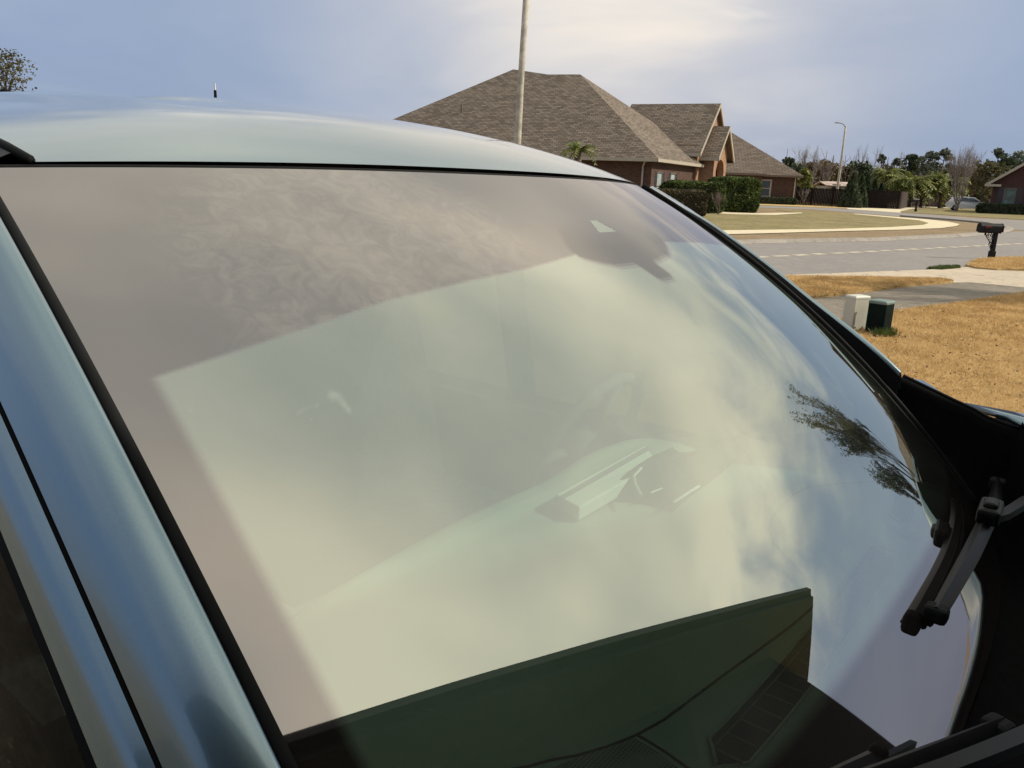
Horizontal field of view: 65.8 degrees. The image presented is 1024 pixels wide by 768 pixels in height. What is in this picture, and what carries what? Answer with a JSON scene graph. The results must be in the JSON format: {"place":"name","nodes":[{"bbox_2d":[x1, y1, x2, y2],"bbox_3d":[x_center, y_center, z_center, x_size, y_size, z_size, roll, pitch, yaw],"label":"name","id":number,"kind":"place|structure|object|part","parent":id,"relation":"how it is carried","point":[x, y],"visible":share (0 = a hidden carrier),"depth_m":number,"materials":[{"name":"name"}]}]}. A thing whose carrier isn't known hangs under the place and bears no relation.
{"place":"outdoors","nodes":[
{"label":"outdoors","id":0,"kind":"place"},
{"bbox_2d":[0,0,1023,180],"label":"sky","id":1,"kind":"structure","parent":0,"point":[918,77],"materials":[{"name":"blue"}]},
{"bbox_2d":[719,212,801,214],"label":"house walk","id":2,"kind":"structure","parent":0,"point":[758,213],"depth_m":53.20,"materials":[{"name":"beige concrete"}]},
{"bbox_2d":[760,204,845,207],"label":"strip lawn","id":3,"kind":"structure","parent":0,"point":[807,205],"depth_m":84.91,"materials":[{"name":"green plant"}]},
{"bbox_2d":[725,132,803,197],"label":"brick house","id":4,"kind":"structure","parent":3,"relation":"on","point":[776,177],"depth_m":89.25,"materials":[{"name":"brown brick"}]},
{"bbox_2d":[760,179,771,196],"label":"window","id":5,"kind":"structure","parent":4,"relation":"in","point":[766,183],"depth_m":89.38,"materials":[{"name":"grey glass"}]},
{"bbox_2d":[759,196,797,204],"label":"hedge","id":6,"kind":"object","parent":3,"relation":"on","point":[779,200],"visible":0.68,"depth_m":88.07,"materials":[{"name":"green plant"}]},
{"bbox_2d":[781,157,794,166],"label":"leafy tree","id":7,"kind":"object","parent":3,"relation":"on","point":[788,161],"visible":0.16,"depth_m":113.29,"materials":[{"name":"green plant"}]},
{"bbox_2d":[790,162,806,188],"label":"leafy tree","id":8,"kind":"object","parent":3,"relation":"on","point":[797,167],"visible":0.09,"depth_m":111.18,"materials":[{"name":"green plant"}]},
{"bbox_2d":[797,188,809,204],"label":"bare shrub","id":9,"kind":"object","parent":3,"relation":"on","point":[805,197],"visible":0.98,"depth_m":89.16,"materials":[{"name":"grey plant"}]},
{"bbox_2d":[796,168,813,200],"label":"leafy tree","id":10,"kind":"object","parent":3,"relation":"on","point":[806,180],"visible":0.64,"depth_m":99.88,"materials":[{"name":"green plant"}]},
{"bbox_2d":[795,187,899,208],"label":"wood fence","id":11,"kind":"object","parent":3,"relation":"on","point":[873,196],"visible":0.57,"depth_m":88.69,"materials":[{"name":"brown wood"}]},
{"bbox_2d":[837,169,863,207],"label":"conifer shrub","id":12,"kind":"object","parent":3,"relation":"on","point":[851,197],"visible":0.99,"depth_m":84.68,"materials":[{"name":"green plant"}]},
{"bbox_2d":[702,210,926,229],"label":"front lawn","id":13,"kind":"structure","parent":0,"point":[804,219],"depth_m":44.04,"materials":[{"name":"plant"}]},
{"bbox_2d":[514,0,529,143],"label":"street lamp","id":14,"kind":"object","parent":13,"relation":"on","point":[520,84],"visible":0.49,"depth_m":35.54,"materials":[{"name":"grey metal"}]},
{"bbox_2d":[560,141,599,164],"bbox_3d":[3.430,-10.790,41.639,2.267,3.872,2.473,2,14,0],"label":"palm tree","id":15,"kind":"object","parent":13,"relation":"on","point":[578,149],"visible":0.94,"depth_m":40.86,"materials":[{"name":"green plant"}]},
{"bbox_2d":[657,188,709,215],"bbox_3d":[9.248,-10.245,44.781,3.556,1.650,1.674,2,15,-2],"label":"hedge","id":16,"kind":"object","parent":13,"relation":"on","point":[695,200],"visible":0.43,"depth_m":44.15,"materials":[{"name":"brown plant"}]},
{"bbox_2d":[711,191,727,213],"bbox_3d":[12.968,-11.313,49.555,1.289,1.604,0.937,2,14,0],"label":"bare shrub","id":17,"kind":"object","parent":13,"relation":"on","point":[716,200],"visible":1,"depth_m":49.49,"materials":[{"name":"brown plant"}]},
{"bbox_2d":[723,214,958,233],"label":"sidewalk","id":18,"kind":"structure","parent":0,"point":[930,224],"depth_m":37.47,"materials":[{"name":"beige concrete"}]},
{"bbox_2d":[707,200,1023,239],"bbox_3d":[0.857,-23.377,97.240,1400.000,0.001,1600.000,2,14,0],"label":"ground","id":19,"kind":"structure","parent":0,"point":[964,227],"depth_m":35.79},
{"bbox_2d":[0,48,37,90],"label":"leafy tree","id":20,"kind":"object","parent":19,"relation":"on","point":[4,78],"visible":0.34,"depth_m":24.53,"materials":[{"name":"green plant"}]},
{"bbox_2d":[392,69,734,187],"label":"brick house","id":21,"kind":"structure","parent":19,"relation":"on","point":[654,145],"depth_m":56.95,"materials":[{"name":"brown brick"}]},
{"bbox_2d":[656,171,662,187],"bbox_3d":[9.473,-12.784,51.153,0.608,1.802,1.268,3,15,4],"label":"window","id":22,"kind":"structure","parent":21,"relation":"in","point":[659,174],"depth_m":51.14,"materials":[{"name":"white glass"}]},
{"bbox_2d":[670,173,675,179],"bbox_3d":[10.891,-13.454,53.943,0.608,1.802,1.268,3,15,4],"label":"window","id":23,"kind":"structure","parent":21,"relation":"in","point":[673,176],"depth_m":53.92,"materials":[{"name":"white glass"}]},
{"bbox_2d":[661,179,726,213],"bbox_3d":[11.767,-12.174,51.485,4.311,2.254,1.850,1,15,-3],"label":"hedge","id":24,"kind":"object","parent":19,"relation":"on","point":[708,187],"visible":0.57,"depth_m":50.80,"materials":[{"name":"green plant"}]},
{"bbox_2d":[707,176,762,212],"bbox_3d":[15.707,-13.442,56.263,3.642,2.657,2.676,1,15,-6],"label":"hedge","id":25,"kind":"object","parent":19,"relation":"on","point":[743,194],"visible":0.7,"depth_m":55.26,"materials":[{"name":"green plant"}]},
{"bbox_2d":[792,145,822,200],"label":"bare tree","id":26,"kind":"object","parent":19,"relation":"on","point":[814,166],"visible":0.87,"depth_m":119.82,"materials":[{"name":"grey plant"}]},
{"bbox_2d":[805,162,817,196],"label":"leafy tree","id":27,"kind":"object","parent":19,"relation":"on","point":[808,165],"visible":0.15,"depth_m":132.26,"materials":[{"name":"green plant"}]},
{"bbox_2d":[811,159,836,187],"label":"leafy tree","id":28,"kind":"object","parent":19,"relation":"on","point":[824,163],"visible":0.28,"depth_m":128.30,"materials":[{"name":"brown plant"}]},
{"bbox_2d":[819,156,833,180],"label":"bare tree","id":29,"kind":"object","parent":19,"relation":"on","point":[827,177],"visible":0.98,"depth_m":125.05,"materials":[{"name":"brown plant"}]},
{"bbox_2d":[813,181,847,203],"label":"shed","id":30,"kind":"structure","parent":19,"relation":"on","point":[827,184],"depth_m":105.59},
{"bbox_2d":[816,162,846,182],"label":"leafy tree","id":31,"kind":"object","parent":19,"relation":"on","point":[835,169],"visible":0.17,"depth_m":132.15,"materials":[{"name":"green plant"}]},
{"bbox_2d":[835,122,846,203],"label":"street lamp","id":32,"kind":"object","parent":19,"relation":"on","point":[839,173],"visible":0.91,"depth_m":96.46,"materials":[{"name":"grey metal"}]},
{"bbox_2d":[838,161,853,181],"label":"bare tree","id":33,"kind":"object","parent":19,"relation":"on","point":[845,173],"visible":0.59,"depth_m":126.76,"materials":[{"name":"brown plant"}]},
{"bbox_2d":[834,164,859,181],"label":"leafy tree","id":34,"kind":"object","parent":19,"relation":"on","point":[847,169],"visible":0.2,"depth_m":130.17,"materials":[{"name":"green plant"}]},
{"bbox_2d":[849,160,874,180],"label":"leafy tree","id":35,"kind":"object","parent":19,"relation":"on","point":[865,167],"visible":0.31,"depth_m":112.67,"materials":[{"name":"green plant"}]},
{"bbox_2d":[858,174,867,207],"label":"conifer shrub","id":36,"kind":"object","parent":19,"relation":"on","point":[862,183],"visible":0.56,"depth_m":86.65,"materials":[{"name":"green plant"}]},
{"bbox_2d":[851,145,882,174],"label":"bare tree","id":37,"kind":"object","parent":19,"relation":"on","point":[865,158],"visible":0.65,"depth_m":117.07,"materials":[{"name":"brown plant"}]},
{"bbox_2d":[865,172,872,205],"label":"conifer shrub","id":38,"kind":"object","parent":19,"relation":"on","point":[868,182],"visible":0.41,"depth_m":88.04,"materials":[{"name":"green plant"}]},
{"bbox_2d":[766,149,983,182],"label":"wood stems","id":39,"kind":"object","parent":19,"relation":"on","point":[875,166],"visible":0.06,"depth_m":144.32,"materials":[{"name":"grey plant"}]},
{"bbox_2d":[871,178,878,206],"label":"conifer shrub","id":40,"kind":"object","parent":19,"relation":"on","point":[875,186],"visible":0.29,"depth_m":90.41,"materials":[{"name":"green plant"}]},
{"bbox_2d":[876,153,887,169],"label":"pine tree","id":41,"kind":"object","parent":19,"relation":"on","point":[882,157],"visible":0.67,"depth_m":133.94,"materials":[{"name":"green plant"}]},
{"bbox_2d":[878,182,886,207],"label":"conifer shrub","id":42,"kind":"object","parent":19,"relation":"on","point":[881,187],"visible":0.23,"depth_m":90.88,"materials":[{"name":"green plant"}]},
{"bbox_2d":[870,165,904,189],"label":"palm tree","id":43,"kind":"object","parent":19,"relation":"on","point":[880,174],"visible":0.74,"depth_m":103.37,"materials":[{"name":"green plant"}]},
{"bbox_2d":[783,161,993,191],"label":"woods","id":44,"kind":"object","parent":19,"relation":"on","point":[875,168],"depth_m":156.56,"materials":[{"name":"green plant"}]},
{"bbox_2d":[882,166,899,200],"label":"leafy tree","id":45,"kind":"object","parent":19,"relation":"on","point":[888,169],"visible":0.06,"depth_m":124.35,"materials":[{"name":"green plant"}]},
{"bbox_2d":[890,158,901,167],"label":"pine tree","id":46,"kind":"object","parent":19,"relation":"on","point":[896,161],"visible":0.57,"depth_m":143.75,"materials":[{"name":"green plant"}]},
{"bbox_2d":[897,154,922,197],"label":"leafy tree","id":47,"kind":"object","parent":19,"relation":"on","point":[912,166],"visible":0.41,"depth_m":126.53,"materials":[{"name":"green plant"}]},
{"bbox_2d":[913,156,930,175],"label":"pine tree","id":48,"kind":"object","parent":19,"relation":"on","point":[923,170],"visible":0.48,"depth_m":131.61,"materials":[{"name":"green plant"}]},
{"bbox_2d":[920,150,941,175],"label":"pine tree","id":49,"kind":"object","parent":19,"relation":"on","point":[930,155],"visible":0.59,"depth_m":135.63,"materials":[{"name":"green plant"}]},
{"bbox_2d":[926,147,955,171],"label":"pine tree","id":50,"kind":"object","parent":19,"relation":"on","point":[943,153],"visible":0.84,"depth_m":129.11,"materials":[{"name":"green plant"}]},
{"bbox_2d":[939,167,973,193],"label":"leafy tree","id":51,"kind":"object","parent":19,"relation":"on","point":[945,170],"visible":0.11,"depth_m":116.79,"materials":[{"name":"green plant"}]},
{"bbox_2d":[958,144,986,208],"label":"bare tree","id":52,"kind":"object","parent":19,"relation":"on","point":[970,152],"visible":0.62,"depth_m":104.67,"materials":[{"name":"brown plant"}]},
{"bbox_2d":[962,166,989,193],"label":"leafy tree","id":53,"kind":"object","parent":19,"relation":"on","point":[976,185],"visible":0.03,"depth_m":119.78,"materials":[{"name":"green plant"}]},
{"bbox_2d":[963,160,990,196],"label":"bare tree","id":54,"kind":"object","parent":19,"relation":"on","point":[978,178],"visible":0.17,"depth_m":114.02,"materials":[{"name":"brown plant"}]},
{"bbox_2d":[959,158,1010,202],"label":"leafy tree","id":55,"kind":"object","parent":19,"relation":"on","point":[984,170],"visible":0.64,"depth_m":111.00,"materials":[{"name":"green plant"}]},
{"bbox_2d":[981,147,1004,191],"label":"pine tree","id":56,"kind":"object","parent":19,"relation":"on","point":[997,152],"visible":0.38,"depth_m":133.27,"materials":[{"name":"green plant"}]},
{"bbox_2d":[992,153,1017,189],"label":"leafy tree","id":57,"kind":"object","parent":19,"relation":"on","point":[1008,160],"visible":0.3,"depth_m":123.71,"materials":[{"name":"green plant"}]},
{"bbox_2d":[994,150,1023,174],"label":"pine tree","id":58,"kind":"object","parent":19,"relation":"on","point":[1017,155],"visible":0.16,"depth_m":128.56,"materials":[{"name":"green plant"}]},
{"bbox_2d":[1016,154,1023,165],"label":"pine tree","id":59,"kind":"object","parent":19,"relation":"on","point":[1020,159],"visible":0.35,"depth_m":124.32,"materials":[{"name":"green plant"}]},
{"bbox_2d":[784,274,953,297],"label":"grass","id":60,"kind":"structure","parent":0,"point":[812,285],"depth_m":14.63,"materials":[{"name":"brown plant"}]},
{"bbox_2d":[743,231,1023,274],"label":"road","id":61,"kind":"structure","parent":0,"point":[828,260],"depth_m":22.66,"materials":[{"name":"grey asphalt"}]},
{"bbox_2d":[737,215,1013,243],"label":"kerb","id":62,"kind":"structure","parent":61,"relation":"on","point":[808,240],"depth_m":28.71,"materials":[{"name":"concrete"}]},
{"bbox_2d":[760,243,1021,257],"bbox_3d":[15.571,-4.724,27.185,33.393,0.001,0.329,-9,18,-37],"label":"road marking","id":63,"kind":"object","parent":61,"relation":"on","point":[879,250],"visible":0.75,"depth_m":23.31,"materials":[{"name":"paint"}]},
{"bbox_2d":[926,264,960,269],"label":"weeds","id":64,"kind":"object","parent":61,"relation":"on","point":[944,266],"visible":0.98,"depth_m":18.63,"materials":[{"name":"green plant"}]},
{"bbox_2d":[759,206,1023,229],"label":"side road","id":65,"kind":"structure","parent":0,"point":[1017,224],"depth_m":64.25,"materials":[{"name":"grey asphalt"}]},
{"bbox_2d":[847,207,947,212],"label":"driveway","id":66,"kind":"structure","parent":0,"point":[887,209],"depth_m":82.32,"materials":[{"name":"beige concrete"}]},
{"bbox_2d":[898,191,912,208],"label":"wood fence","id":67,"kind":"object","parent":66,"relation":"on","point":[904,202],"visible":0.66,"depth_m":93.17,"materials":[{"name":"wood"}]},
{"bbox_2d":[884,171,936,207],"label":"palm tree","id":68,"kind":"object","parent":66,"relation":"on","point":[901,183],"visible":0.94,"depth_m":99.12,"materials":[{"name":"green plant"}]},
{"bbox_2d":[905,171,946,206],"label":"palm tree","id":69,"kind":"object","parent":66,"relation":"on","point":[921,203],"visible":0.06,"depth_m":103.32,"materials":[{"name":"green plant"}]},
{"bbox_2d":[914,171,970,207],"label":"palm tree","id":70,"kind":"object","parent":66,"relation":"on","point":[943,186],"visible":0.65,"depth_m":100.78,"materials":[{"name":"green plant"}]},
{"bbox_2d":[912,192,990,206],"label":"wood fence","id":71,"kind":"object","parent":66,"relation":"on","point":[933,203],"visible":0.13,"depth_m":110.99,"materials":[{"name":"brown wood"}]},
{"bbox_2d":[787,267,1023,286],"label":"driveway apron","id":72,"kind":"object","parent":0,"point":[986,276],"visible":0.47,"depth_m":17.09,"materials":[{"name":"concrete"}]},
{"bbox_2d":[813,282,1023,318],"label":"stained driveway","id":73,"kind":"structure","parent":0,"point":[910,296],"depth_m":13.74,"materials":[{"name":"concrete"}]},
{"bbox_2d":[839,291,1023,417],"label":"golden lawn","id":74,"kind":"structure","parent":0,"point":[959,382],"depth_m":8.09,"materials":[{"name":"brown plant"}]},
{"bbox_2d":[842,294,870,329],"bbox_3d":[4.266,-0.881,9.832,0.252,0.455,0.175,-4,16,-23],"label":"utility pedestal","id":75,"kind":"object","parent":74,"relation":"on","point":[855,310],"visible":0.88,"depth_m":9.75,"materials":[{"name":"paint"}]},
{"bbox_2d":[865,299,894,332],"bbox_3d":[4.446,-0.802,9.579,0.242,0.440,0.227,-11,19,-40],"label":"utility pedestal","id":76,"kind":"object","parent":74,"relation":"on","point":[880,313],"visible":0.84,"depth_m":9.49,"materials":[{"name":"green paint"}]},
{"bbox_2d":[867,326,901,336],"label":"weeds","id":77,"kind":"object","parent":74,"relation":"on","point":[890,332],"visible":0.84,"depth_m":9.40,"materials":[{"name":"green plant"}]},
{"bbox_2d":[854,308,1023,406],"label":"fallen leaves","id":78,"kind":"object","parent":74,"relation":"on","point":[961,352],"visible":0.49,"depth_m":8.81,"materials":[{"name":"brown plant"}]},
{"bbox_2d":[903,208,1023,219],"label":"corner lawn","id":79,"kind":"structure","parent":0,"point":[964,212],"depth_m":76.94,"materials":[{"name":"beige plant"}]},
{"bbox_2d":[911,198,919,211],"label":"mailbox","id":80,"kind":"object","parent":79,"relation":"on","point":[915,200],"visible":0.88,"depth_m":77.28,"materials":[{"name":"black metal"}]},
{"bbox_2d":[945,148,977,210],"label":"bare tree","id":81,"kind":"object","parent":79,"relation":"on","point":[957,171],"visible":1,"depth_m":87.03,"materials":[{"name":"grey plant"}]},
{"bbox_2d":[945,196,982,210],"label":"parked car","id":82,"kind":"object","parent":79,"relation":"on","point":[969,202],"visible":0.44,"depth_m":89.65,"materials":[{"name":"white paint"}]},
{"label":"side window","id":83,"kind":"part","parent":82,"relation":"part of","materials":[{"name":"grey glass"}]},
{"bbox_2d":[975,202,1023,214],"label":"hedge","id":84,"kind":"object","parent":79,"relation":"on","point":[998,208],"visible":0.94,"depth_m":81.16,"materials":[{"name":"green plant"}]},
{"bbox_2d":[966,257,1023,270],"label":"golden island","id":85,"kind":"structure","parent":0,"point":[1008,269],"depth_m":18.89,"materials":[{"name":"brown plant"}]},
{"bbox_2d":[976,223,1003,256],"bbox_3d":[13.177,-3.912,21.933,0.648,1.071,0.227,1,15,-4],"label":"mailbox","id":86,"kind":"object","parent":85,"relation":"on","point":[995,229],"visible":0.9,"depth_m":21.80,"materials":[{"name":"black metal"}]},
{"bbox_2d":[976,223,982,231],"bbox_3d":[12.880,-4.320,21.813,0.024,0.242,0.216,1,15,-4],"label":"door","id":87,"kind":"structure","parent":86,"relation":"in","point":[979,227],"depth_m":21.80,"materials":[{"name":"black metal"}]},
{"bbox_2d":[967,255,1023,268],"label":"grass","id":88,"kind":"structure","parent":0,"point":[1009,262],"depth_m":20.18,"materials":[{"name":"plant"}]},
{"bbox_2d":[985,163,1023,204],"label":"brick house","id":89,"kind":"structure","parent":0,"point":[1008,187],"depth_m":82.26,"materials":[{"name":"red brick"}]},
{"bbox_2d":[1002,188,1016,203],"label":"window","id":90,"kind":"structure","parent":89,"relation":"in","point":[1009,194],"depth_m":82.48,"materials":[{"name":"teal glass"}]},
{"label":"parking pad","id":91,"kind":"structure","parent":0,"visible":0},
{"bbox_2d":[0,83,1023,767],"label":"parked car","id":92,"kind":"object","parent":91,"relation":"on","point":[314,423],"visible":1,"depth_m":1.06,"materials":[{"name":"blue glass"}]},
{"bbox_3d":[-1.101,0.010,1.168,2.730,0.616,0.123,13,18,37],"label":"side window","id":93,"kind":"part","parent":92,"relation":"part of","materials":[{"name":"black glass"}]},
{"bbox_2d":[555,446,651,519],"bbox_3d":[0.189,0.179,1.488,0.064,0.055,0.295,14,19,39],"label":"carton","id":94,"kind":"object","parent":92,"relation":"on","point":[591,494],"visible":0.87,"depth_m":1.44,"materials":[{"name":"white cardboard"}]},
{"bbox_3d":[-0.098,-0.271,2.399,2.730,0.616,0.123,13,18,37],"label":"side window","id":95,"kind":"part","parent":92,"relation":"part of","materials":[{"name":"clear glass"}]},
{"bbox_2d":[612,434,750,511],"bbox_3d":[0.383,0.153,1.613,0.132,0.064,0.521,13,18,37],"label":"folded cap","id":96,"kind":"object","parent":92,"relation":"on","point":[672,479],"visible":0.97,"depth_m":1.50,"materials":[{"name":"fabric"}]}
]}

